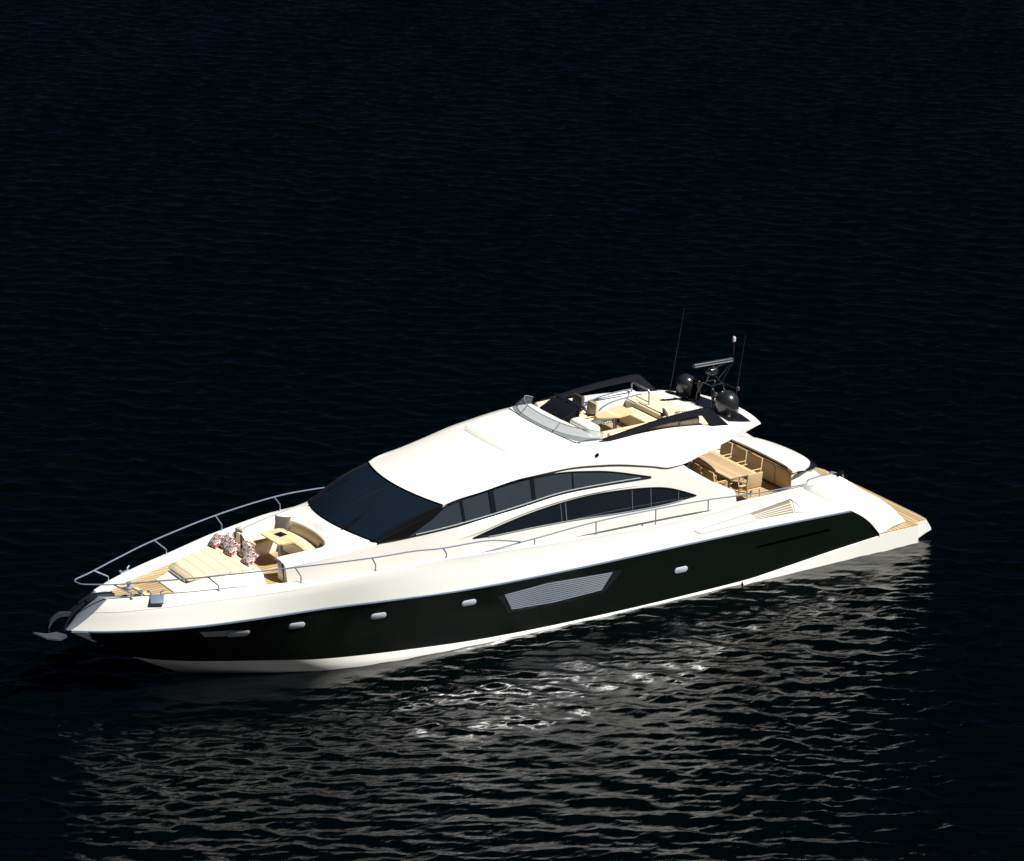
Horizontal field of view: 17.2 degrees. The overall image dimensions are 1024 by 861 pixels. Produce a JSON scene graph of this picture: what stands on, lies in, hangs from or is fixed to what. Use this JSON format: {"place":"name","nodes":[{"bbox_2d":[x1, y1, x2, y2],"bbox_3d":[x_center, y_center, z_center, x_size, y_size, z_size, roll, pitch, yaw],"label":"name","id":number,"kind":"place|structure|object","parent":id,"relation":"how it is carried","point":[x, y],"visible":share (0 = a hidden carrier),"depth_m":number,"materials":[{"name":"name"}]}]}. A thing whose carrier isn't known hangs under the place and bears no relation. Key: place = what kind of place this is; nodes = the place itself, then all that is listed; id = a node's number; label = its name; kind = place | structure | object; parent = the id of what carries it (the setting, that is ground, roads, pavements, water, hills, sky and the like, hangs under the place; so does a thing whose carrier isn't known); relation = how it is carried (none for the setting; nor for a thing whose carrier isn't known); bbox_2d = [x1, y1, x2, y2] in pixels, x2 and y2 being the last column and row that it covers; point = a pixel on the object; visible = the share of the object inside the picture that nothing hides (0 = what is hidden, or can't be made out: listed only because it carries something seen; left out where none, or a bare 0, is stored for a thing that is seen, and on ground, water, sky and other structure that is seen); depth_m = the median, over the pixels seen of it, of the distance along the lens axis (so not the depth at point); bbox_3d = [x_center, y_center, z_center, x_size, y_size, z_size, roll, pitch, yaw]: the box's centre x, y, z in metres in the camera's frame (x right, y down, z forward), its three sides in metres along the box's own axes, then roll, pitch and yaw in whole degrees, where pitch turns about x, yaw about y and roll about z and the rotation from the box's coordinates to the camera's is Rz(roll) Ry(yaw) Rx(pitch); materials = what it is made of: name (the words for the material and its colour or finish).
{"place":"outdoors","nodes":[
{"label":"outdoors","id":0,"kind":"place"},
{"bbox_2d":[0,0,1023,860],"bbox_3d":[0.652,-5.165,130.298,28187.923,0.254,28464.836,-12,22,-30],"label":"water","id":1,"kind":"structure","parent":0,"point":[254,250],"depth_m":122.63,"materials":[{"name":"black liquid"}]},
{"bbox_2d":[62,312,930,672],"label":"motor yacht","id":2,"kind":"object","parent":1,"relation":"on","point":[558,510],"visible":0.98,"depth_m":98.09,"materials":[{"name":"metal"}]},
{"bbox_2d":[34,611,71,640],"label":"anchor","id":3,"kind":"object","parent":2,"relation":"hanging from","point":[53,635],"visible":1,"depth_m":93.19,"materials":[{"name":"metal"}]},
{"bbox_2d":[206,533,224,548],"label":"scatter cushion","id":4,"kind":"object","parent":2,"relation":"on","point":[215,540],"visible":1,"depth_m":96.25,"materials":[{"name":"fabric"}]},
{"bbox_2d":[200,630,249,636],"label":"bow window","id":5,"kind":"structure","parent":2,"relation":"in","point":[234,633],"depth_m":94.20,"materials":[{"name":"grey glass"}]},
{"bbox_2d":[219,532,235,549],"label":"scatter cushion","id":6,"kind":"object","parent":2,"relation":"on","point":[227,539],"visible":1,"depth_m":96.05,"materials":[{"name":"fabric"}]},
{"bbox_2d":[223,541,240,556],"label":"scatter cushion","id":7,"kind":"object","parent":2,"relation":"on","point":[231,549],"visible":1,"depth_m":95.63,"materials":[{"name":"fabric"}]},
{"bbox_2d":[238,541,254,557],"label":"scatter cushion","id":8,"kind":"object","parent":2,"relation":"on","point":[246,548],"visible":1,"depth_m":95.40,"materials":[{"name":"fabric"}]},
{"bbox_2d":[240,551,259,566],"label":"scatter cushion","id":9,"kind":"object","parent":2,"relation":"on","point":[249,558],"visible":1,"depth_m":94.98,"materials":[{"name":"fabric"}]},
{"bbox_2d":[274,532,286,536],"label":"tray","id":10,"kind":"object","parent":2,"relation":"on","point":[280,534],"visible":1,"depth_m":96.51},
{"bbox_2d":[274,515,290,530],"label":"throw pillow","id":11,"kind":"object","parent":2,"relation":"on","point":[281,522],"visible":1,"depth_m":97.66,"materials":[{"name":"grey fabric"}]},
{"bbox_2d":[377,471,650,543],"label":"upper side window","id":12,"kind":"structure","parent":2,"relation":"in","point":[520,493],"depth_m":97.49,"materials":[{"name":"black glass"}]},
{"bbox_2d":[473,487,696,538],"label":"lower side window","id":13,"kind":"structure","parent":2,"relation":"in","point":[635,499],"depth_m":99.08,"materials":[{"name":"black glass"}]},
{"bbox_2d":[662,408,668,415],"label":"throw pillow","id":14,"kind":"object","parent":2,"relation":"on","point":[664,411],"visible":0.61,"depth_m":101.39,"materials":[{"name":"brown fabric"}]},
{"bbox_2d":[683,462,689,468],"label":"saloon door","id":15,"kind":"structure","parent":2,"relation":"in","point":[687,464],"depth_m":100.74,"materials":[{"name":"black glass"}]},
{"bbox_2d":[690,461,702,475],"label":"dining chair","id":16,"kind":"object","parent":2,"relation":"on","point":[694,467],"visible":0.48,"depth_m":103.53,"materials":[{"name":"brown wood"}]},
{"bbox_2d":[703,468,726,486],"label":"dining chair","id":17,"kind":"object","parent":2,"relation":"on","point":[708,475],"visible":0.45,"depth_m":103.01,"materials":[{"name":"brown wood"}]},
{"bbox_2d":[709,441,732,475],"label":"dining chair","id":18,"kind":"object","parent":2,"relation":"on","point":[725,449],"visible":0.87,"depth_m":105.48,"materials":[{"name":"wood"}]},
{"bbox_2d":[692,452,755,487],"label":"dining table","id":19,"kind":"object","parent":2,"relation":"on","point":[722,466],"visible":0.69,"depth_m":104.05,"materials":[{"name":"brown wood"}]},
{"bbox_2d":[723,446,746,482],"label":"dining chair","id":20,"kind":"object","parent":2,"relation":"on","point":[740,456],"visible":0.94,"depth_m":104.88,"materials":[{"name":"brown wood"}]},
{"bbox_2d":[738,471,762,499],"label":"dining chair","id":21,"kind":"object","parent":2,"relation":"on","point":[753,482],"visible":0.96,"depth_m":102.84,"materials":[{"name":"brown wood"}]},
{"bbox_2d":[739,453,762,484],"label":"dining chair","id":22,"kind":"object","parent":2,"relation":"on","point":[756,462],"visible":0.59,"depth_m":104.23,"materials":[{"name":"brown wood"}]}
]}

